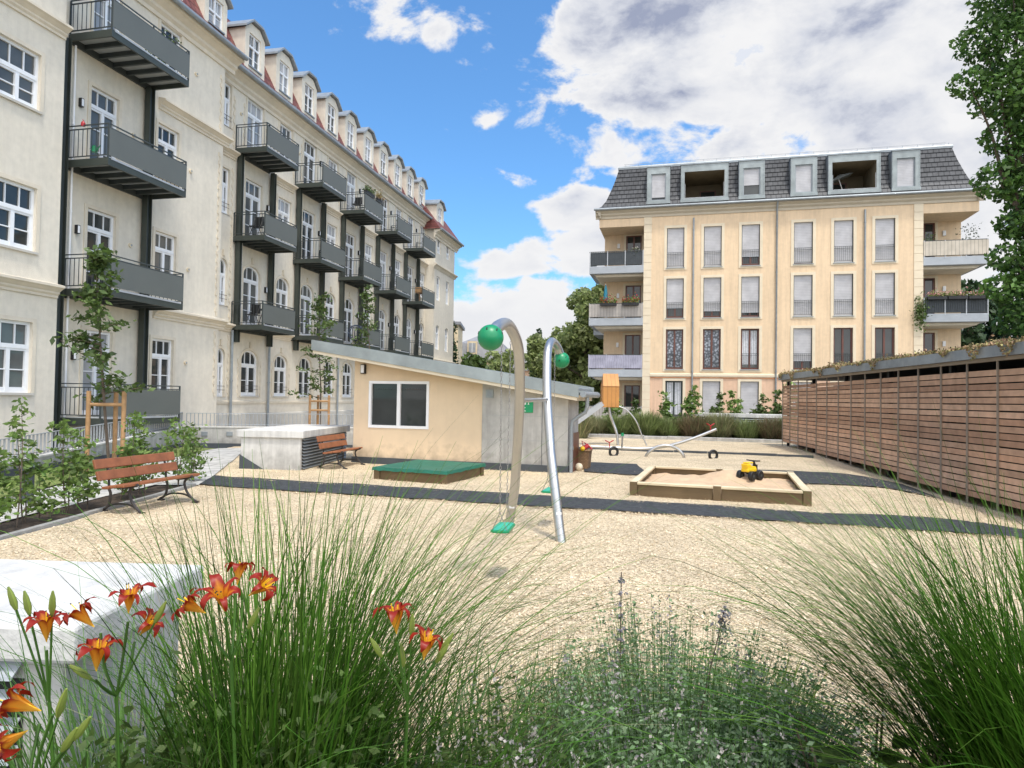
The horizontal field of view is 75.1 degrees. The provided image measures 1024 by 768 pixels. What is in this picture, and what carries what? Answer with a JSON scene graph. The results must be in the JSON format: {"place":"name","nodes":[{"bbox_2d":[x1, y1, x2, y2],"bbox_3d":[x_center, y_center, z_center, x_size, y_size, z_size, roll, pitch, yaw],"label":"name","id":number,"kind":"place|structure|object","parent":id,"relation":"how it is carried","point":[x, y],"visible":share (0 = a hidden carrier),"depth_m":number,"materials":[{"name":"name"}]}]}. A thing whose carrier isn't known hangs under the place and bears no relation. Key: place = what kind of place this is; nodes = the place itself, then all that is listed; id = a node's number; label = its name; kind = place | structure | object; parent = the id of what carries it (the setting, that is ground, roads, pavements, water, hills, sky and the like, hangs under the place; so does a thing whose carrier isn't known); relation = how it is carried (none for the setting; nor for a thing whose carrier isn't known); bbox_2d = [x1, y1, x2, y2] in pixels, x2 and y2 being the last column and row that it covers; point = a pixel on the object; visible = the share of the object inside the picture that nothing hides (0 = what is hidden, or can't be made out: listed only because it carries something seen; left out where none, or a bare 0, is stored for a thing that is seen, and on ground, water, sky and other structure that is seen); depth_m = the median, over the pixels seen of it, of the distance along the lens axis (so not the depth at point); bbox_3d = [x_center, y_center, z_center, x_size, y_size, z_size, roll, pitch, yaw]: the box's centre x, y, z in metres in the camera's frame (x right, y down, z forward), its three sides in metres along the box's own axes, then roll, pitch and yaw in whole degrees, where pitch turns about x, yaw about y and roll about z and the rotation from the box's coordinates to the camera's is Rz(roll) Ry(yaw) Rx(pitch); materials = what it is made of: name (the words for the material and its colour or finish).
{"place":"outdoors","nodes":[
{"label":"outdoors","id":0,"kind":"place"},
{"bbox_2d":[0,486,179,534],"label":"planting bed","id":1,"kind":"object","parent":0,"point":[10,526],"visible":0.58,"depth_m":9.56,"materials":[{"name":"soil"}]},
{"bbox_2d":[0,397,51,527],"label":"hedge plant","id":2,"kind":"object","parent":1,"relation":"on","point":[6,481],"visible":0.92,"depth_m":8.29,"materials":[{"name":"green plant"}]},
{"bbox_2d":[3,422,69,523],"bbox_3d":[-6.124,1.140,8.508,0.624,1.399,0.754,0,-2,33],"label":"hedge plant","id":3,"kind":"object","parent":1,"relation":"on","point":[39,506],"visible":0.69,"depth_m":8.52,"materials":[{"name":"green plant"}]},
{"bbox_2d":[41,418,101,514],"bbox_3d":[-6.079,1.162,9.196,0.697,1.388,0.610,2,-1,-23],"label":"hedge plant","id":4,"kind":"object","parent":1,"relation":"on","point":[64,474],"visible":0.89,"depth_m":9.12,"materials":[{"name":"green plant"}]},
{"bbox_2d":[53,427,107,508],"bbox_3d":[-6.236,1.249,9.710,0.746,1.230,0.672,1,-1,-9],"label":"hedge plant","id":5,"kind":"object","parent":1,"relation":"on","point":[89,487],"visible":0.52,"depth_m":9.65,"materials":[{"name":"green plant"}]},
{"bbox_2d":[111,410,149,499],"bbox_3d":[-6.059,1.148,10.480,0.710,1.475,0.834,1,-1,-10],"label":"hedge plant","id":6,"kind":"object","parent":1,"relation":"on","point":[130,449],"visible":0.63,"depth_m":10.48,"materials":[{"name":"green plant"}]},
{"bbox_2d":[111,412,159,493],"bbox_3d":[-6.265,1.181,11.133,0.750,1.430,0.550,2,-2,-33],"label":"hedge plant","id":7,"kind":"object","parent":1,"relation":"on","point":[140,445],"visible":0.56,"depth_m":11.12,"materials":[{"name":"green plant"}]},
{"bbox_2d":[142,416,201,486],"bbox_3d":[-6.133,1.245,11.917,0.708,1.341,0.919,0,-2,44],"label":"hedge plant","id":8,"kind":"object","parent":1,"relation":"on","point":[174,435],"visible":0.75,"depth_m":11.94,"materials":[{"name":"green plant"}]},
{"bbox_2d":[175,421,216,480],"bbox_3d":[-6.137,1.323,12.770,0.705,1.222,0.720,0,-2,41],"label":"hedge plant","id":9,"kind":"object","parent":1,"relation":"on","point":[192,463],"visible":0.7,"depth_m":12.72,"materials":[{"name":"green plant"}]},
{"bbox_2d":[0,447,214,497],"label":"lawn","id":10,"kind":"structure","parent":0,"point":[56,481],"depth_m":12.77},
{"bbox_2d":[84,391,126,477],"bbox_3d":[-8.492,1.163,14.067,0.746,2.020,0.660,1,-1,-13],"label":"stake","id":11,"kind":"object","parent":10,"relation":"on","point":[115,404],"visible":0.64,"depth_m":13.84,"materials":[{"name":"wood"}]},
{"bbox_2d":[0,448,240,522],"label":"courtyard paving","id":12,"kind":"structure","parent":0,"point":[100,497],"depth_m":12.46,"materials":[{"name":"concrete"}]},
{"bbox_2d":[0,426,184,475],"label":"retaining wall","id":13,"kind":"structure","parent":12,"relation":"on","point":[100,448],"depth_m":16.87,"materials":[{"name":"concrete"}]},
{"bbox_2d":[0,412,182,461],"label":"picket railing","id":14,"kind":"object","parent":13,"relation":"on","point":[152,427],"visible":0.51,"depth_m":16.05,"materials":[{"name":"metal"}]},
{"bbox_2d":[49,242,155,469],"bbox_3d":[-8.552,-0.491,13.848,1.502,4.822,1.477,1,-1,13],"label":"young tree","id":15,"kind":"object","parent":12,"relation":"on","point":[100,262],"visible":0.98,"depth_m":13.72,"materials":[{"name":"green plant"}]},
{"bbox_2d":[186,426,352,448],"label":"retaining wall","id":16,"kind":"structure","parent":12,"relation":"on","point":[226,437],"depth_m":21.62,"materials":[{"name":"concrete"}]},
{"bbox_2d":[186,413,353,426],"bbox_3d":[-7.921,1.183,21.876,5.420,0.468,0.050,1,-1,-3],"label":"picket railing","id":17,"kind":"object","parent":16,"relation":"on","point":[245,424],"visible":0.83,"depth_m":21.83,"materials":[{"name":"metal"}]},
{"bbox_2d":[237,424,349,470],"bbox_3d":[-5.362,1.585,16.717,1.550,1.000,3.400,1,-1,4],"label":"vent shaft","id":18,"kind":"object","parent":12,"relation":"on","point":[293,446],"visible":0.82,"depth_m":15.10,"materials":[{"name":"concrete"}]},
{"bbox_2d":[0,559,509,767],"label":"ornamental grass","id":19,"kind":"object","parent":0,"point":[20,763],"depth_m":2.05,"materials":[{"name":"plant"}]},
{"bbox_2d":[0,404,747,767],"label":"ornamental grass","id":20,"kind":"object","parent":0,"point":[328,658],"depth_m":1.91,"materials":[{"name":"plant"}]},
{"bbox_2d":[120,599,697,767],"bbox_3d":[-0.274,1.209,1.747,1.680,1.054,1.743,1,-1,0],"label":"ornamental grass","id":21,"kind":"object","parent":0,"point":[531,764],"depth_m":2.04,"materials":[{"name":"plant"}]},
{"bbox_2d":[0,437,1023,767],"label":"playground surface","id":22,"kind":"object","parent":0,"point":[818,463],"visible":0.34,"depth_m":7.73,"materials":[{"name":"beige stone"}]},
{"bbox_2d":[0,483,195,539],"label":"kerb","id":23,"kind":"structure","parent":22,"relation":"on","point":[59,521],"depth_m":8.87,"materials":[{"name":"concrete"}]},
{"bbox_2d":[92,452,199,513],"bbox_3d":[-5.359,1.460,9.921,0.730,0.785,1.550,1,-1,13],"label":"park bench","id":24,"kind":"object","parent":22,"relation":"on","point":[108,474],"visible":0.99,"depth_m":9.81,"materials":[{"name":"red wood"}]},
{"bbox_2d":[288,292,342,424],"bbox_3d":[-7.208,-0.642,24.363,1.430,5.641,1.751,0,-2,44],"label":"young tree","id":25,"kind":"object","parent":22,"relation":"on","point":[319,308],"visible":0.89,"depth_m":24.46,"materials":[{"name":"green plant"}]},
{"bbox_2d":[316,433,364,468],"bbox_3d":[-4.091,1.618,16.050,0.730,0.785,1.500,1,-1,10],"label":"park bench","id":26,"kind":"object","parent":22,"relation":"on","point":[323,446],"visible":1,"depth_m":15.90,"materials":[{"name":"red wood"}]},
{"bbox_2d":[351,284,377,348],"bbox_3d":[-5.814,-0.923,27.605,1.491,6.386,1.703,1,-1,16],"label":"young tree","id":27,"kind":"object","parent":22,"relation":"on","point":[366,298],"visible":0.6,"depth_m":27.50,"materials":[{"name":"green plant"}]},
{"bbox_2d":[372,459,485,483],"bbox_3d":[-1.726,1.953,14.185,1.724,0.472,1.914,0,-1,21],"label":"sandbox","id":28,"kind":"object","parent":22,"relation":"on","point":[427,470],"visible":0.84,"depth_m":13.57,"materials":[{"name":"green wood"}]},
{"bbox_2d":[311,340,599,472],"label":"plaster shed","id":29,"kind":"structure","parent":22,"relation":"on","point":[403,404],"depth_m":16.30,"materials":[{"name":"paint"}]},
{"bbox_2d":[368,381,429,428],"bbox_3d":[-2.848,0.522,16.764,1.670,1.190,0.080,1,-1,17],"label":"window","id":30,"kind":"structure","parent":29,"relation":"in","point":[392,404],"depth_m":16.76,"materials":[{"name":"white glass"}]},
{"bbox_2d":[0,466,1023,766],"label":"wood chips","id":31,"kind":"object","parent":22,"relation":"on","point":[634,584],"visible":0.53,"depth_m":6.63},
{"bbox_2d":[478,318,569,542],"bbox_3d":[0.256,0.730,7.785,0.920,2.848,3.890,1,-1,4],"label":"swing set","id":32,"kind":"object","parent":22,"relation":"on","point":[490,337],"visible":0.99,"depth_m":7.96,"materials":[{"name":"metal"}]},
{"bbox_2d":[200,475,1023,537],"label":"rubber path","id":33,"kind":"structure","parent":22,"relation":"on","point":[627,505],"depth_m":10.70,"materials":[{"name":"rubber"}]},
{"bbox_2d":[578,374,646,445],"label":"play tower","id":34,"kind":"structure","parent":22,"relation":"on","point":[609,391],"depth_m":25.35,"materials":[{"name":"brown wood"}]},
{"bbox_2d":[584,462,643,474],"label":"rubber path","id":35,"kind":"structure","parent":22,"relation":"on","point":[630,469],"depth_m":16.40,"materials":[{"name":"rubber"}]},
{"bbox_2d":[591,423,716,457],"bbox_3d":[4.412,1.746,20.686,3.902,1.115,0.842,1,-1,7],"label":"seesaw","id":36,"kind":"object","parent":22,"relation":"on","point":[661,446],"visible":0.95,"depth_m":20.82,"materials":[{"name":"metal"}]},
{"bbox_2d":[588,434,796,442],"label":"kerb","id":37,"kind":"structure","parent":22,"relation":"on","point":[697,439],"depth_m":29.38,"materials":[{"name":"concrete"}]},
{"bbox_2d":[630,465,811,506],"bbox_3d":[4.036,2.002,13.022,3.000,0.512,3.250,1,-1,18],"label":"sandbox","id":38,"kind":"object","parent":22,"relation":"on","point":[716,484],"visible":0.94,"depth_m":11.91,"materials":[{"name":"brown wood"}]},
{"bbox_2d":[759,470,941,498],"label":"rubber path","id":39,"kind":"structure","parent":22,"relation":"on","point":[841,478],"depth_m":14.80,"materials":[{"name":"rubber"}]},
{"bbox_2d":[778,335,1023,511],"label":"slatted shed","id":40,"kind":"structure","parent":22,"relation":"on","point":[962,388],"depth_m":15.77,"materials":[{"name":"brown wood"}]},
{"bbox_2d":[399,596,730,767],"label":"shrub","id":41,"kind":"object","parent":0,"point":[542,683],"depth_m":2.61,"materials":[{"name":"plant"}]},
{"bbox_2d":[227,0,1022,352],"label":"sky","id":42,"kind":"structure","parent":0,"point":[522,117],"materials":[{"name":"blue"}]},
{"bbox_2d":[693,411,749,437],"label":"ornamental grass","id":43,"kind":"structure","parent":0,"point":[723,426],"depth_m":29.84,"materials":[{"name":"plant"}]},
{"bbox_2d":[555,402,1023,767],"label":"ornamental grass","id":44,"kind":"object","parent":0,"point":[985,717],"depth_m":1.98,"materials":[{"name":"plant"}]},
{"label":"ground","id":45,"kind":"structure","parent":0,"visible":0},
{"bbox_2d":[0,0,463,459],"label":"apartment house","id":46,"kind":"structure","parent":45,"relation":"on","point":[216,134],"depth_m":22.98,"materials":[{"name":"paint"}]},
{"bbox_2d":[0,319,33,394],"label":"window","id":47,"kind":"structure","parent":46,"relation":"in","point":[14,335],"depth_m":16.23,"materials":[{"name":"white glass"}]},
{"bbox_2d":[0,178,38,254],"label":"window","id":48,"kind":"structure","parent":46,"relation":"in","point":[16,200],"depth_m":16.25,"materials":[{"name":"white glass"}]},
{"bbox_2d":[0,35,42,114],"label":"window","id":49,"kind":"structure","parent":46,"relation":"in","point":[18,65],"depth_m":16.24,"materials":[{"name":"white glass"}]},
{"bbox_2d":[82,330,109,414],"bbox_3d":[-12.081,-0.321,19.237,0.098,2.420,1.000,1,-1,13],"label":"balcony door","id":50,"kind":"structure","parent":46,"relation":"in","point":[92,373],"depth_m":19.18,"materials":[{"name":"white glass"}]},
{"bbox_2d":[86,208,113,287],"bbox_3d":[-12.024,-3.790,19.314,0.098,2.400,1.000,1,-1,13],"label":"balcony door","id":51,"kind":"structure","parent":46,"relation":"in","point":[100,225],"depth_m":19.31,"materials":[{"name":"white glass"}]},
{"bbox_2d":[90,87,116,158],"bbox_3d":[-11.966,-7.289,19.392,0.098,2.400,1.000,1,-1,13],"label":"balcony door","id":52,"kind":"structure","parent":46,"relation":"in","point":[103,107],"depth_m":19.38,"materials":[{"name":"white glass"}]},
{"bbox_2d":[151,338,170,388],"bbox_3d":[-11.488,-0.531,21.729,0.260,1.870,1.070,1,-1,13],"label":"window","id":53,"kind":"structure","parent":46,"relation":"in","point":[161,348],"depth_m":21.81,"materials":[{"name":"white glass"}]},
{"bbox_2d":[155,231,173,273],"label":"window","id":54,"kind":"structure","parent":46,"relation":"in","point":[164,244],"depth_m":21.89,"materials":[{"name":"white glass"}]},
{"bbox_2d":[156,124,179,186],"bbox_3d":[-11.372,-7.533,21.885,0.260,1.780,1.070,1,-1,13],"label":"window","id":55,"kind":"structure","parent":46,"relation":"in","point":[167,139],"depth_m":21.97,"materials":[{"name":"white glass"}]},
{"bbox_2d":[239,351,258,396],"bbox_3d":[-10.850,-0.416,27.324,0.260,1.910,1.270,1,-1,13],"label":"window","id":56,"kind":"structure","parent":46,"relation":"in","point":[248,363],"depth_m":27.43,"materials":[{"name":"white glass"}]},
{"bbox_2d":[242,267,257,324],"bbox_3d":[-10.828,-3.610,27.402,0.098,2.440,1.150,1,-1,13],"label":"balcony door","id":57,"kind":"structure","parent":46,"relation":"in","point":[250,285],"depth_m":27.43,"materials":[{"name":"white glass"}]},
{"bbox_2d":[245,179,260,234],"bbox_3d":[-10.770,-7.108,27.480,0.098,2.440,1.150,1,-1,13],"label":"balcony door","id":58,"kind":"structure","parent":46,"relation":"in","point":[253,191],"depth_m":27.48,"materials":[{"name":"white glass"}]},
{"bbox_2d":[247,99,262,146],"bbox_3d":[-10.713,-10.492,27.555,0.098,2.270,1.150,1,-1,13],"label":"balcony door","id":59,"kind":"structure","parent":46,"relation":"in","point":[255,113],"depth_m":27.60,"materials":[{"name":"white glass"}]},
{"bbox_2d":[273,356,287,397],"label":"window","id":60,"kind":"structure","parent":46,"relation":"in","point":[280,364],"depth_m":29.69,"materials":[{"name":"white glass"}]},
{"bbox_2d":[302,210,313,258],"bbox_3d":[-9.815,-6.997,31.755,0.098,2.440,1.150,1,-1,13],"label":"balcony door","id":61,"kind":"structure","parent":46,"relation":"in","point":[307,232],"depth_m":31.88,"materials":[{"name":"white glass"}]},
{"bbox_2d":[485,348,513,373],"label":"broad tree","id":62,"kind":"object","parent":45,"relation":"on","point":[495,363],"visible":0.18,"depth_m":55.37,"materials":[{"name":"green plant"}]},
{"bbox_2d":[524,333,579,381],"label":"broad tree","id":63,"kind":"object","parent":45,"relation":"on","point":[536,342],"visible":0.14,"depth_m":58.53,"materials":[{"name":"green plant"}]},
{"bbox_2d":[534,284,603,408],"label":"lime tree","id":64,"kind":"object","parent":45,"relation":"on","point":[580,342],"visible":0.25,"depth_m":54.45,"materials":[{"name":"green plant"}]},
{"bbox_2d":[588,143,988,419],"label":"apartment house","id":65,"kind":"structure","parent":45,"relation":"on","point":[748,280],"depth_m":38.97,"materials":[{"name":"beige paint"}]},
{"bbox_2d":[665,381,682,419],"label":"window","id":66,"kind":"structure","parent":65,"relation":"in","point":[675,388],"depth_m":40.24,"materials":[{"name":"metal"}]},
{"bbox_2d":[665,279,683,318],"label":"window","id":67,"kind":"structure","parent":65,"relation":"in","point":[675,287],"depth_m":40.34,"materials":[{"name":"white glass"}]},
{"bbox_2d":[665,329,683,369],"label":"window","id":68,"kind":"structure","parent":65,"relation":"in","point":[674,338],"depth_m":40.32,"materials":[{"name":"grey glass"}]},
{"bbox_2d":[666,228,684,268],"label":"window","id":69,"kind":"structure","parent":65,"relation":"in","point":[675,236],"depth_m":40.38,"materials":[{"name":"white glass"}]},
{"bbox_2d":[702,381,719,412],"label":"window","id":70,"kind":"structure","parent":65,"relation":"in","point":[710,389],"depth_m":39.69,"materials":[{"name":"metal"}]},
{"bbox_2d":[702,329,720,369],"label":"window","id":71,"kind":"structure","parent":65,"relation":"in","point":[711,337],"depth_m":39.79,"materials":[{"name":"grey glass"}]},
{"bbox_2d":[702,278,721,317],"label":"window","id":72,"kind":"structure","parent":65,"relation":"in","point":[712,286],"depth_m":39.80,"materials":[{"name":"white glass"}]},
{"bbox_2d":[704,226,721,266],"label":"window","id":73,"kind":"structure","parent":65,"relation":"in","point":[712,235],"depth_m":39.86,"materials":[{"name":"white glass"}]},
{"bbox_2d":[740,381,758,413],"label":"window","id":74,"kind":"structure","parent":65,"relation":"in","point":[749,391],"depth_m":39.14,"materials":[{"name":"metal"}]},
{"bbox_2d":[740,276,759,317],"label":"window","id":75,"kind":"structure","parent":65,"relation":"in","point":[749,285],"depth_m":39.28,"materials":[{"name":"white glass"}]},
{"bbox_2d":[740,329,759,369],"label":"window","id":76,"kind":"structure","parent":65,"relation":"in","point":[749,337],"depth_m":39.26,"materials":[{"name":"white glass"}]},
{"bbox_2d":[741,224,760,265],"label":"window","id":77,"kind":"structure","parent":65,"relation":"in","point":[750,233],"depth_m":39.34,"materials":[{"name":"white glass"}]},
{"bbox_2d":[793,328,811,369],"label":"window","id":78,"kind":"structure","parent":65,"relation":"in","point":[802,337],"depth_m":38.51,"materials":[{"name":"white glass"}]},
{"bbox_2d":[793,222,813,264],"bbox_3d":[16.893,-8.147,38.621,1.120,2.470,0.290,1,-1,14],"label":"window","id":79,"kind":"structure","parent":65,"relation":"in","point":[803,232],"depth_m":38.63,"materials":[{"name":"white glass"}]},
{"bbox_2d":[793,275,813,316],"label":"window","id":80,"kind":"structure","parent":65,"relation":"in","point":[802,283],"depth_m":38.56,"materials":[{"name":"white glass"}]},
{"bbox_2d":[833,328,852,363],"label":"window","id":81,"kind":"structure","parent":65,"relation":"in","point":[842,346],"depth_m":38.05,"materials":[{"name":"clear glass"}]},
{"bbox_2d":[833,274,853,316],"bbox_3d":[18.906,-5.061,37.987,1.120,2.440,0.200,1,-1,14],"label":"window","id":82,"kind":"structure","parent":65,"relation":"in","point":[843,283],"depth_m":38.04,"materials":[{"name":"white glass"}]},
{"bbox_2d":[834,220,854,262],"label":"window","id":83,"kind":"structure","parent":65,"relation":"in","point":[843,230],"depth_m":38.10,"materials":[{"name":"white glass"}]},
{"bbox_2d":[875,328,893,358],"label":"window","id":84,"kind":"structure","parent":65,"relation":"in","point":[884,337],"depth_m":37.52,"materials":[{"name":"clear glass"}]},
{"bbox_2d":[874,218,895,261],"bbox_3d":[21.032,-8.102,37.535,1.120,2.470,0.200,1,-1,14],"label":"window","id":85,"kind":"structure","parent":65,"relation":"in","point":[884,228],"depth_m":37.59,"materials":[{"name":"white glass"}]},
{"bbox_2d":[874,273,895,315],"bbox_3d":[20.982,-5.039,37.466,1.120,2.440,0.200,1,-1,14],"label":"window","id":86,"kind":"structure","parent":65,"relation":"in","point":[884,282],"depth_m":37.52,"materials":[{"name":"white glass"}]},
{"bbox_2d":[945,0,1023,338],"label":"plane tree","id":87,"kind":"object","parent":45,"relation":"on","point":[1009,169],"visible":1,"depth_m":14.76,"materials":[{"name":"green plant"}]},
{"bbox_2d":[961,278,1021,346],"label":"broad tree","id":88,"kind":"object","parent":45,"relation":"on","point":[980,333],"visible":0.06,"depth_m":47.35,"materials":[{"name":"green plant"}]},
{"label":"planting bed","id":89,"kind":"structure","parent":0,"visible":0},
{"bbox_2d":[626,409,674,435],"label":"ornamental grass","id":90,"kind":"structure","parent":89,"relation":"on","point":[647,427],"depth_m":30.70,"materials":[{"name":"plant"}]},
{"bbox_2d":[667,414,710,436],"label":"ornamental grass","id":91,"kind":"object","parent":89,"relation":"on","point":[691,427],"depth_m":30.12,"materials":[{"name":"plant"}]},
{"bbox_2d":[675,385,704,420],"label":"shrub","id":92,"kind":"object","parent":89,"relation":"on","point":[688,406],"visible":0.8,"depth_m":31.80,"materials":[{"name":"green plant"}]},
{"bbox_2d":[751,415,795,439],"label":"ornamental grass","id":93,"kind":"object","parent":89,"relation":"on","point":[773,431],"depth_m":29.28,"materials":[{"name":"plant"}]},
{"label":"planting bed","id":94,"kind":"structure","parent":0,"visible":0},
{"bbox_2d":[7,587,68,763],"bbox_3d":[-1.044,1.085,1.487,0.129,1.263,0.142,0,-2,39],"label":"daylily","id":95,"kind":"object","parent":94,"relation":"on","point":[44,620],"visible":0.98,"depth_m":1.49,"materials":[{"name":"green plant"}]},
{"bbox_2d":[0,681,90,767],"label":"daylily","id":96,"kind":"object","parent":94,"relation":"on","point":[16,702],"visible":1,"depth_m":1.18,"materials":[{"name":"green plant"}]},
{"bbox_2d":[0,559,202,767],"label":"vent shaft","id":97,"kind":"object","parent":94,"relation":"on","point":[41,580],"visible":0.5,"depth_m":2.56,"materials":[{"name":"concrete"}]},
{"bbox_2d":[59,582,166,767],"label":"daylily","id":98,"kind":"object","parent":94,"relation":"on","point":[97,649],"visible":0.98,"depth_m":1.50,"materials":[{"name":"orange plant"}]},
{"bbox_2d":[171,559,278,767],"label":"daylily","id":99,"kind":"object","parent":94,"relation":"on","point":[220,591],"visible":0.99,"depth_m":1.53,"materials":[{"name":"orange plant"}]},
{"bbox_2d":[9,630,459,767],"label":"groundcover plant","id":100,"kind":"object","parent":94,"relation":"on","point":[111,741],"visible":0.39,"depth_m":1.79,"materials":[{"name":"green plant"}]},
{"bbox_2d":[370,600,453,767],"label":"daylily","id":101,"kind":"object","parent":94,"relation":"on","point":[428,638],"visible":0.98,"depth_m":1.59,"materials":[{"name":"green plant"}]},
{"bbox_2d":[402,664,589,767],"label":"flowering savory","id":102,"kind":"object","parent":94,"relation":"on","point":[519,750],"visible":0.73,"depth_m":1.92,"materials":[{"name":"green plant"}]},
{"bbox_2d":[465,657,784,767],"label":"flowering savory","id":103,"kind":"object","parent":94,"relation":"on","point":[643,755],"visible":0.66,"depth_m":2.12,"materials":[{"name":"green plant"}]},
{"bbox_2d":[495,577,874,767],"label":"catmint","id":104,"kind":"object","parent":94,"relation":"on","point":[643,707],"visible":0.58,"depth_m":2.48,"materials":[{"name":"green plant"}]},
{"bbox_2d":[603,658,888,767],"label":"flowering savory","id":105,"kind":"object","parent":94,"relation":"on","point":[748,754],"visible":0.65,"depth_m":2.07,"materials":[{"name":"green plant"}]},
{"bbox_2d":[668,641,882,767],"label":"catmint","id":106,"kind":"object","parent":94,"relation":"on","point":[763,681],"visible":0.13,"depth_m":2.65,"materials":[{"name":"green plant"}]},
{"bbox_2d":[780,715,946,767],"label":"broadleaf plant","id":107,"kind":"object","parent":94,"relation":"on","point":[830,760],"visible":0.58,"depth_m":2.05,"materials":[{"name":"green plant"}]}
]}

